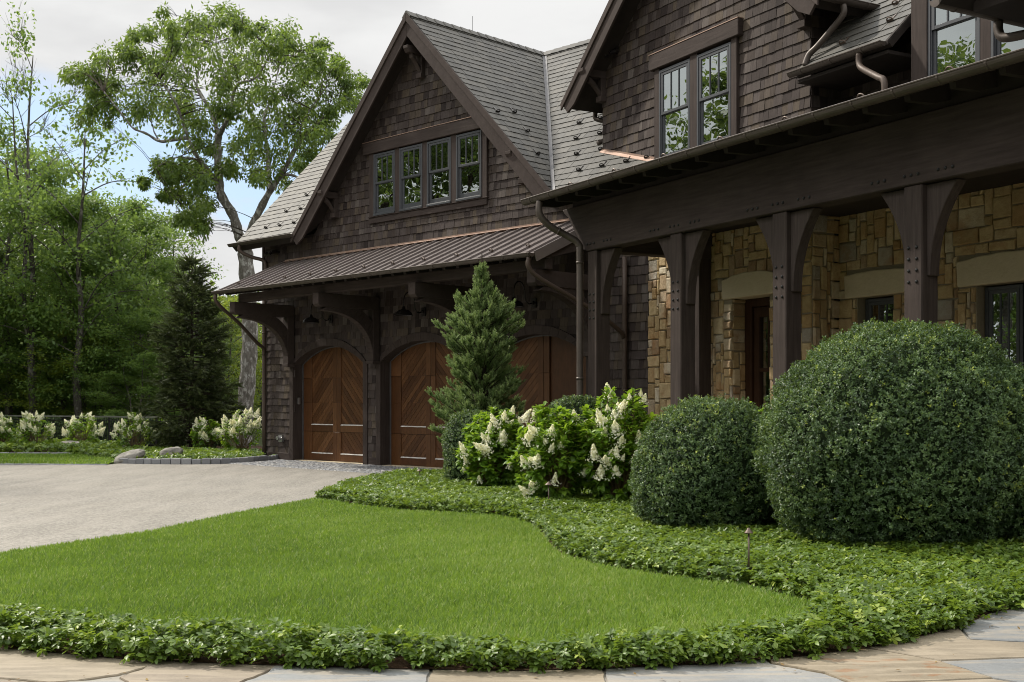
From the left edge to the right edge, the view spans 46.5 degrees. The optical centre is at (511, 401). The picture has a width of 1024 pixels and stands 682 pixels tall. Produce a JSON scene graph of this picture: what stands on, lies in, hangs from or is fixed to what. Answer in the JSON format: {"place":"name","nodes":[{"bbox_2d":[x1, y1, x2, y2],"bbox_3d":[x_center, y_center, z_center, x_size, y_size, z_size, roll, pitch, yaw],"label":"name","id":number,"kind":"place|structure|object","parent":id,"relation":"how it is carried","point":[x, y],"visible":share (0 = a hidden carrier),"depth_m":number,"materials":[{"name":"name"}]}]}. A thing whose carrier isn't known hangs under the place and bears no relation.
{"place":"outdoors","nodes":[
{"label":"outdoors","id":0,"kind":"place"},
{"bbox_2d":[0,452,114,463],"bbox_3d":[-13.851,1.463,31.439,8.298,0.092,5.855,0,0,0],"label":"grass","id":1,"kind":"structure","parent":0,"point":[40,458],"depth_m":30.66,"materials":[{"name":"green plant"}]},
{"bbox_2d":[9,445,261,463],"bbox_3d":[-14.159,1.504,34.901,23.682,0.001,12.198,0,0,0],"label":"planting bed","id":2,"kind":"object","parent":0,"point":[258,447],"visible":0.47,"depth_m":38.23,"materials":[{"name":"green plant"}]},
{"bbox_2d":[0,412,18,442],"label":"hydrangea","id":3,"kind":"object","parent":2,"relation":"on","point":[5,433],"visible":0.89,"depth_m":36.54,"materials":[{"name":"green plant"}]},
{"bbox_2d":[11,410,55,450],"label":"hydrangea","id":4,"kind":"object","parent":2,"relation":"on","point":[27,420],"visible":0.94,"depth_m":36.02,"materials":[{"name":"white plant"}]},
{"bbox_2d":[0,452,87,454],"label":"kerb","id":5,"kind":"structure","parent":2,"relation":"on","point":[34,452],"depth_m":33.93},
{"bbox_2d":[0,437,120,452],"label":"ground cover","id":6,"kind":"object","parent":2,"relation":"on","point":[16,445],"visible":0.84,"depth_m":34.78,"materials":[{"name":"green plant"}]},
{"bbox_2d":[55,441,78,449],"bbox_3d":[-13.435,1.422,36.517,1.118,0.457,0.731,0,0,0],"label":"boulder","id":7,"kind":"object","parent":2,"relation":"on","point":[69,442],"visible":0.2,"depth_m":36.35,"materials":[{"name":"grey stone"}]},
{"bbox_2d":[61,412,105,443],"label":"hydrangea","id":8,"kind":"object","parent":2,"relation":"on","point":[71,431],"visible":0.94,"depth_m":36.99,"materials":[{"name":"white plant"}]},
{"bbox_2d":[79,417,96,438],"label":"shrub","id":9,"kind":"object","parent":2,"relation":"on","point":[85,424],"visible":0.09,"depth_m":40.32,"materials":[{"name":"green plant"}]},
{"bbox_2d":[95,415,122,442],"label":"shrub","id":10,"kind":"object","parent":2,"relation":"on","point":[101,437],"visible":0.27,"depth_m":40.08,"materials":[{"name":"green plant"}]},
{"bbox_2d":[114,449,145,463],"bbox_3d":[-9.453,1.378,29.455,0.695,0.416,0.771,0,0,0],"label":"boulder","id":11,"kind":"object","parent":2,"relation":"on","point":[135,453],"visible":0.69,"depth_m":29.21,"materials":[{"name":"grey stone"}]},
{"bbox_2d":[110,412,156,447],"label":"hydrangea","id":12,"kind":"object","parent":2,"relation":"on","point":[136,426],"visible":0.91,"depth_m":35.80,"materials":[{"name":"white plant"}]},
{"bbox_2d":[136,418,159,446],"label":"shrub","id":13,"kind":"object","parent":2,"relation":"on","point":[149,432],"visible":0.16,"depth_m":39.32,"materials":[{"name":"green plant"}]},
{"bbox_2d":[57,444,276,462],"bbox_3d":[-9.800,1.423,32.314,8.182,0.358,5.444,0,0,26],"label":"ground cover","id":14,"kind":"object","parent":2,"relation":"on","point":[187,452],"visible":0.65,"depth_m":31.90,"materials":[{"name":"green plant"}]},
{"bbox_2d":[159,447,183,456],"bbox_3d":[-8.716,1.345,30.464,0.618,0.391,0.506,0,0,0],"label":"boulder","id":15,"kind":"object","parent":2,"relation":"on","point":[170,450],"visible":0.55,"depth_m":30.27,"materials":[{"name":"grey stone"}]},
{"bbox_2d":[131,254,248,448],"bbox_3d":[-9.783,-1.807,36.315,3.471,7.086,3.133,0,0,-45],"label":"conifer tree","id":16,"kind":"object","parent":2,"relation":"on","point":[178,362],"visible":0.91,"depth_m":35.83,"materials":[{"name":"green plant"}]},
{"bbox_2d":[119,455,277,463],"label":"kerb","id":17,"kind":"structure","parent":2,"relation":"on","point":[192,461],"depth_m":28.92,"materials":[{"name":"grey stone"}]},
{"bbox_2d":[189,416,221,448],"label":"hydrangea","id":18,"kind":"object","parent":2,"relation":"on","point":[203,432],"visible":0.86,"depth_m":34.76,"materials":[{"name":"green plant"}]},
{"bbox_2d":[56,0,370,445],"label":"oak tree","id":19,"kind":"object","parent":2,"relation":"on","point":[169,173],"visible":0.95,"depth_m":39.17,"materials":[{"name":"green plant"}]},
{"bbox_2d":[215,407,261,449],"bbox_3d":[-7.691,0.828,33.554,1.478,1.358,1.307,0,0,44],"label":"hydrangea","id":20,"kind":"object","parent":2,"relation":"on","point":[236,424],"visible":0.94,"depth_m":33.43,"materials":[{"name":"white plant"}]},
{"bbox_2d":[25,422,261,464],"bbox_3d":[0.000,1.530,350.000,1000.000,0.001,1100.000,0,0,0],"label":"ground","id":21,"kind":"structure","parent":0,"point":[259,443],"depth_m":48.12,"materials":[{"name":"plant"}]},
{"bbox_2d":[3,414,21,437],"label":"shrub","id":22,"kind":"object","parent":21,"relation":"on","point":[14,422],"visible":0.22,"depth_m":41.42,"materials":[{"name":"green plant"}]},
{"bbox_2d":[0,332,57,418],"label":"woodland tree","id":23,"kind":"object","parent":21,"relation":"on","point":[18,411],"visible":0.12,"depth_m":48.28,"materials":[{"name":"green plant"}]},
{"bbox_2d":[36,414,62,439],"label":"shrub","id":24,"kind":"object","parent":21,"relation":"on","point":[59,428],"visible":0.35,"depth_m":40.98,"materials":[{"name":"green plant"}]},
{"bbox_2d":[0,237,104,399],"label":"woodland tree","id":25,"kind":"object","parent":21,"relation":"on","point":[2,254],"visible":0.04,"depth_m":49.33,"materials":[{"name":"green plant"}]},
{"bbox_2d":[0,256,111,421],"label":"woodland tree","id":26,"kind":"object","parent":21,"relation":"on","point":[16,264],"visible":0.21,"depth_m":47.44,"materials":[{"name":"green plant"}]},
{"bbox_2d":[0,1,118,439],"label":"woodland tree","id":27,"kind":"object","parent":21,"relation":"on","point":[41,312],"visible":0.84,"depth_m":45.01,"materials":[{"name":"green plant"}]},
{"bbox_2d":[0,311,119,411],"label":"woodland tree","id":28,"kind":"object","parent":21,"relation":"on","point":[22,340],"visible":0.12,"depth_m":47.34,"materials":[{"name":"green plant"}]},
{"bbox_2d":[0,145,120,267],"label":"woodland tree","id":29,"kind":"object","parent":21,"relation":"on","point":[90,176],"visible":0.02,"depth_m":56.54,"materials":[{"name":"green plant"}]},
{"bbox_2d":[0,176,120,398],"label":"woodland tree","id":30,"kind":"object","parent":21,"relation":"on","point":[46,237],"depth_m":52.43,"materials":[{"name":"green plant"}]},
{"bbox_2d":[0,276,121,409],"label":"woodland tree","id":31,"kind":"object","parent":21,"relation":"on","point":[23,349],"depth_m":49.77,"materials":[{"name":"green plant"}]},
{"bbox_2d":[0,136,134,414],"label":"woodland tree","id":32,"kind":"object","parent":21,"relation":"on","point":[3,173],"visible":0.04,"depth_m":52.72,"materials":[{"name":"green plant"}]},
{"bbox_2d":[0,110,135,417],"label":"woodland tree","id":33,"kind":"object","parent":21,"relation":"on","point":[33,154],"visible":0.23,"depth_m":47.95,"materials":[{"name":"green plant"}]},
{"bbox_2d":[0,329,152,437],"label":"woodland tree","id":34,"kind":"object","parent":21,"relation":"on","point":[59,371],"visible":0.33,"depth_m":45.22,"materials":[{"name":"green plant"}]},
{"bbox_2d":[0,85,166,429],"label":"woodland tree","id":35,"kind":"object","parent":21,"relation":"on","point":[84,142],"visible":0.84,"depth_m":44.35,"materials":[{"name":"green plant"}]},
{"bbox_2d":[0,189,167,438],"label":"woodland tree","id":36,"kind":"object","parent":21,"relation":"on","point":[20,286],"visible":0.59,"depth_m":45.38,"materials":[{"name":"green plant"}]},
{"bbox_2d":[0,173,171,405],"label":"woodland tree","id":37,"kind":"object","parent":21,"relation":"on","point":[47,192],"visible":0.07,"depth_m":53.34,"materials":[{"name":"green plant"}]},
{"bbox_2d":[26,293,155,417],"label":"woodland tree","id":38,"kind":"object","parent":21,"relation":"on","point":[62,352],"visible":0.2,"depth_m":45.95,"materials":[{"name":"green plant"}]},
{"bbox_2d":[3,415,178,446],"bbox_3d":[-19.161,0.985,42.562,20.923,1.030,0.070,0,0,32],"label":"fence","id":39,"kind":"object","parent":21,"relation":"on","point":[97,420],"visible":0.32,"depth_m":38.88,"materials":[{"name":"metal"}]},
{"bbox_2d":[12,204,196,411],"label":"woodland tree","id":40,"kind":"object","parent":21,"relation":"on","point":[128,219],"visible":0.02,"depth_m":54.27,"materials":[{"name":"green plant"}]},
{"bbox_2d":[2,185,219,418],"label":"woodland tree","id":41,"kind":"object","parent":21,"relation":"on","point":[139,204],"visible":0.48,"depth_m":45.84,"materials":[{"name":"green plant"}]},
{"bbox_2d":[39,323,188,437],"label":"woodland tree","id":42,"kind":"object","parent":21,"relation":"on","point":[144,329],"visible":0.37,"depth_m":44.93,"materials":[{"name":"green plant"}]},
{"bbox_2d":[74,350,180,441],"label":"woodland tree","id":43,"kind":"object","parent":21,"relation":"on","point":[132,382],"visible":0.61,"depth_m":43.67,"materials":[{"name":"green plant"}]},
{"bbox_2d":[57,209,232,398],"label":"woodland tree","id":44,"kind":"object","parent":21,"relation":"on","point":[134,260],"visible":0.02,"depth_m":54.66,"materials":[{"name":"green plant"}]},
{"bbox_2d":[72,214,219,419],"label":"woodland tree","id":45,"kind":"object","parent":21,"relation":"on","point":[163,266],"visible":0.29,"depth_m":47.86,"materials":[{"name":"green plant"}]},
{"bbox_2d":[87,254,224,399],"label":"woodland tree","id":46,"kind":"object","parent":21,"relation":"on","point":[193,281],"visible":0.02,"depth_m":61.27,"materials":[{"name":"green plant"}]},
{"bbox_2d":[73,306,239,430],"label":"woodland tree","id":47,"kind":"object","parent":21,"relation":"on","point":[148,314],"visible":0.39,"depth_m":44.51,"materials":[{"name":"green plant"}]},
{"bbox_2d":[87,281,261,420],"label":"woods","id":48,"kind":"object","parent":21,"relation":"on","point":[228,296],"depth_m":78.03,"materials":[{"name":"green plant"}]},
{"bbox_2d":[120,222,228,375],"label":"woodland tree","id":49,"kind":"object","parent":21,"relation":"on","point":[192,253],"visible":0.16,"depth_m":49.89,"materials":[{"name":"green plant"}]},
{"bbox_2d":[112,255,241,412],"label":"woodland tree","id":50,"kind":"object","parent":21,"relation":"on","point":[190,315],"visible":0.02,"depth_m":57.21,"materials":[{"name":"green plant"}]},
{"bbox_2d":[134,296,260,429],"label":"woodland tree","id":51,"kind":"object","parent":21,"relation":"on","point":[230,360],"visible":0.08,"depth_m":46.58,"materials":[{"name":"green plant"}]},
{"bbox_2d":[157,281,237,423],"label":"woodland tree","id":52,"kind":"object","parent":21,"relation":"on","point":[224,324],"visible":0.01,"depth_m":63.05,"materials":[{"name":"green plant"}]},
{"bbox_2d":[184,294,261,435],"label":"woodland tree","id":53,"kind":"object","parent":21,"relation":"on","point":[226,304],"visible":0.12,"depth_m":51.76,"materials":[{"name":"green plant"}]},
{"bbox_2d":[187,320,258,415],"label":"woodland tree","id":54,"kind":"object","parent":21,"relation":"on","point":[234,366],"visible":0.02,"depth_m":65.36,"materials":[{"name":"green plant"}]},
{"bbox_2d":[222,330,260,419],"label":"woodland tree","id":55,"kind":"object","parent":21,"relation":"on","point":[239,375],"visible":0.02,"depth_m":67.06,"materials":[{"name":"green plant"}]},
{"bbox_2d":[223,302,261,428],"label":"woodland tree","id":56,"kind":"object","parent":21,"relation":"on","point":[239,371],"visible":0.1,"depth_m":57.92,"materials":[{"name":"green plant"}]},
{"bbox_2d":[299,460,441,468],"bbox_3d":[-1.918,1.504,27.047,9.980,0.032,0.330,0,0,45],"label":"door threshold","id":57,"kind":"object","parent":21,"relation":"on","point":[384,465],"depth_m":27.80,"materials":[{"name":"stone"}]},
{"bbox_2d":[211,0,1023,477],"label":"house","id":58,"kind":"structure","parent":21,"relation":"on","point":[663,204],"depth_m":20.82,"materials":[{"name":"brown wood"}]},
{"bbox_2d":[303,303,332,323],"bbox_3d":[-4.709,-2.174,28.990,0.427,0.537,0.808,0,0,58],"label":"wall lamp","id":59,"kind":"object","parent":58,"relation":"attached to","point":[310,319],"visible":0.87,"depth_m":28.88,"materials":[{"name":"brown metal"}]},
{"bbox_2d":[304,347,362,462],"bbox_3d":[-4.331,0.070,29.640,0.075,2.860,2.840,0,0,-45],"label":"garage door","id":60,"kind":"structure","parent":58,"relation":"in","point":[333,381],"depth_m":29.71,"materials":[{"name":"brown wood"}]},
{"bbox_2d":[373,150,394,215],"bbox_3d":[-2.961,-5.085,27.786,0.780,1.450,0.101,0,0,45],"label":"window","id":61,"kind":"structure","parent":58,"relation":"in","point":[376,184],"depth_m":27.84,"materials":[{"name":"clear glass"}]},
{"bbox_2d":[394,292,425,315],"bbox_3d":[-2.241,-2.174,26.522,0.808,0.537,0.427,0,0,-32],"label":"wall lamp","id":62,"kind":"object","parent":58,"relation":"attached to","point":[403,311],"visible":0.9,"depth_m":26.41,"materials":[{"name":"brown metal"}]},
{"bbox_2d":[399,143,421,211],"bbox_3d":[-2.282,-5.085,27.107,0.101,1.450,0.800,0,0,-45],"label":"window","id":63,"kind":"structure","parent":58,"relation":"in","point":[402,206],"depth_m":27.17,"materials":[{"name":"clear glass"}]},
{"bbox_2d":[391,342,462,467],"bbox_3d":[-1.828,0.070,27.137,2.840,2.860,0.075,0,0,45],"label":"garage door","id":64,"kind":"structure","parent":58,"relation":"in","point":[420,366],"depth_m":27.45,"materials":[{"name":"brown wood"}]},
{"bbox_2d":[426,137,450,206],"bbox_3d":[-1.603,-5.085,26.428,0.800,1.450,0.101,0,0,45],"label":"window","id":65,"kind":"structure","parent":58,"relation":"in","point":[430,202],"depth_m":26.48,"materials":[{"name":"clear glass"}]},
{"bbox_2d":[455,130,481,201],"bbox_3d":[-0.917,-5.085,25.742,0.800,1.450,0.101,0,0,45],"label":"window","id":66,"kind":"structure","parent":58,"relation":"in","point":[476,194],"depth_m":25.80,"materials":[{"name":"grey paint"}]},
{"bbox_2d":[504,281,535,307],"bbox_3d":[0.138,-2.174,24.142,0.427,0.537,0.808,0,0,32],"label":"wall lamp","id":67,"kind":"object","parent":58,"relation":"attached to","point":[518,304],"visible":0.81,"depth_m":24.14,"materials":[{"name":"brown metal"}]},
{"bbox_2d":[496,336,585,438],"bbox_3d":[0.678,0.070,24.636,0.068,2.860,2.840,0,0,-45],"label":"garage door","id":68,"kind":"structure","parent":58,"relation":"in","point":[550,374],"depth_m":24.57,"materials":[{"name":"brown wood"}]},
{"bbox_2d":[659,58,689,157],"bbox_3d":[2.948,-5.215,21.497,0.101,1.710,0.920,0,0,-29],"label":"window","id":69,"kind":"structure","parent":58,"relation":"in","point":[663,113],"depth_m":21.58,"materials":[{"name":"clear glass"}]},
{"bbox_2d":[697,42,730,145],"bbox_3d":[3.490,-5.215,20.517,0.101,1.710,0.920,0,0,-29],"label":"window","id":70,"kind":"structure","parent":58,"relation":"in","point":[701,100],"depth_m":20.60,"materials":[{"name":"clear glass"}]},
{"bbox_2d":[745,297,769,413],"bbox_3d":[4.248,-0.417,19.931,0.140,2.635,0.940,0,0,-29],"label":"entry door","id":71,"kind":"structure","parent":58,"relation":"in","point":[756,309],"depth_m":20.13,"materials":[{"name":"brown wood"}]},
{"bbox_2d":[865,297,893,324],"bbox_3d":[5.669,-0.490,18.192,0.101,2.180,0.680,0,0,-29],"label":"window","id":72,"kind":"structure","parent":58,"relation":"in","point":[889,301],"depth_m":18.25,"materials":[{"name":"black glass"}]},
{"bbox_2d":[928,0,979,75],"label":"window","id":73,"kind":"structure","parent":58,"relation":"in","point":[933,28],"depth_m":16.17,"materials":[{"name":"clear glass"}]},
{"bbox_2d":[985,284,1023,368],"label":"window","id":74,"kind":"structure","parent":58,"relation":"in","point":[1018,289],"depth_m":16.24,"materials":[{"name":"glass"}]},
{"bbox_2d":[991,21,1023,56],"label":"window","id":75,"kind":"structure","parent":58,"relation":"in","point":[996,46],"depth_m":15.43,"materials":[{"name":"clear glass"}]},
{"bbox_2d":[0,464,370,551],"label":"driveway","id":76,"kind":"structure","parent":0,"point":[42,505],"depth_m":19.40,"materials":[{"name":"grey concrete"}]},
{"bbox_2d":[0,463,107,464],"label":"kerb","id":77,"kind":"structure","parent":76,"relation":"on","point":[48,464],"depth_m":28.51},
{"bbox_2d":[0,0,608,394],"label":"sky","id":78,"kind":"structure","parent":0,"point":[362,31],"materials":[{"name":"white"}]},
{"bbox_2d":[228,459,435,473],"bbox_3d":[-3.522,1.503,27.021,11.768,0.030,1.934,0,0,45],"label":"cobble apron","id":79,"kind":"object","parent":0,"point":[345,467],"visible":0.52,"depth_m":27.66,"materials":[{"name":"grey stone"}]},
{"bbox_2d":[0,497,810,658],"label":"lawn","id":80,"kind":"structure","parent":0,"point":[459,606],"depth_m":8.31,"materials":[{"name":"plant"}]},
{"bbox_2d":[1,501,1010,669],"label":"planting bed","id":81,"kind":"object","parent":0,"point":[399,661],"visible":0.18,"depth_m":6.94,"materials":[{"name":"brown soil"}]},
{"bbox_2d":[441,408,494,481],"bbox_3d":[-0.630,0.811,20.753,1.233,1.405,1.234,0,0,0],"label":"boxwood","id":82,"kind":"object","parent":81,"relation":"on","point":[452,433],"visible":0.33,"depth_m":20.41,"materials":[{"name":"green plant"}]},
{"bbox_2d":[425,254,527,441],"bbox_3d":[-0.638,-0.590,21.615,1.892,4.180,1.839,0,0,0],"label":"spruce tree","id":83,"kind":"object","parent":81,"relation":"on","point":[475,348],"visible":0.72,"depth_m":21.37,"materials":[{"name":"green plant"}]},
{"bbox_2d":[455,405,536,485],"bbox_3d":[-0.250,0.781,19.389,1.386,1.451,1.344,0,0,0],"label":"hydrangea","id":84,"kind":"object","parent":81,"relation":"on","point":[491,442],"visible":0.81,"depth_m":19.06,"materials":[{"name":"green plant"}]},
{"bbox_2d":[0,467,1023,673],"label":"ground cover","id":85,"kind":"object","parent":81,"relation":"on","point":[869,583],"visible":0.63,"depth_m":8.01,"materials":[{"name":"green plant"}]},
{"bbox_2d":[503,401,595,498],"bbox_3d":[0.537,0.747,16.870,1.339,1.519,1.286,0,0,0],"label":"hydrangea","id":86,"kind":"object","parent":81,"relation":"on","point":[558,435],"visible":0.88,"depth_m":16.58,"materials":[{"name":"green plant"}]},
{"bbox_2d":[544,394,613,486],"bbox_3d":[1.032,0.691,19.000,1.227,1.635,1.224,0,0,0],"label":"boxwood","id":87,"kind":"object","parent":81,"relation":"on","point":[575,403],"visible":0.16,"depth_m":18.73,"materials":[{"name":"green plant"}]},
{"bbox_2d":[575,382,657,501],"bbox_3d":[1.505,0.616,16.690,1.346,1.781,1.330,0,0,0],"label":"hydrangea","id":88,"kind":"object","parent":81,"relation":"on","point":[612,463],"visible":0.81,"depth_m":16.37,"materials":[{"name":"green plant"}]},
{"bbox_2d":[744,528,752,581],"bbox_3d":[1.970,1.276,9.920,0.078,0.449,0.078,0,0,0],"label":"path light","id":89,"kind":"object","parent":81,"relation":"on","point":[748,531],"visible":0.98,"depth_m":9.91,"materials":[{"name":"brown metal"}]},
{"bbox_2d":[710,538,1017,588],"bbox_3d":[3.383,1.448,11.482,3.623,0.098,4.820,0,0,-29],"label":"planting bed","id":90,"kind":"object","parent":81,"relation":"on","point":[839,575],"depth_m":10.46,"materials":[{"name":"brown soil"}]},
{"bbox_2d":[627,393,778,527],"bbox_3d":[2.226,0.701,13.293,1.861,1.618,1.837,0,0,0],"label":"boxwood","id":91,"kind":"object","parent":90,"relation":"on","point":[693,466],"visible":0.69,"depth_m":12.66,"materials":[{"name":"green plant"}]},
{"bbox_2d":[750,317,1023,555],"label":"boxwood","id":92,"kind":"object","parent":90,"relation":"on","point":[908,430],"visible":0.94,"depth_m":10.80,"materials":[{"name":"green plant"}]},
{"bbox_2d":[997,481,1023,545],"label":"boxwood","id":93,"kind":"object","parent":90,"relation":"on","point":[1017,530],"visible":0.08,"depth_m":10.81,"materials":[{"name":"green plant"}]},
{"bbox_2d":[0,609,1023,681],"bbox_3d":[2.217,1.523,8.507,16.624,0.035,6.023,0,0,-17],"label":"flagstone path","id":94,"kind":"structure","parent":0,"point":[985,652],"depth_m":6.70,"materials":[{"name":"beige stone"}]}
]}

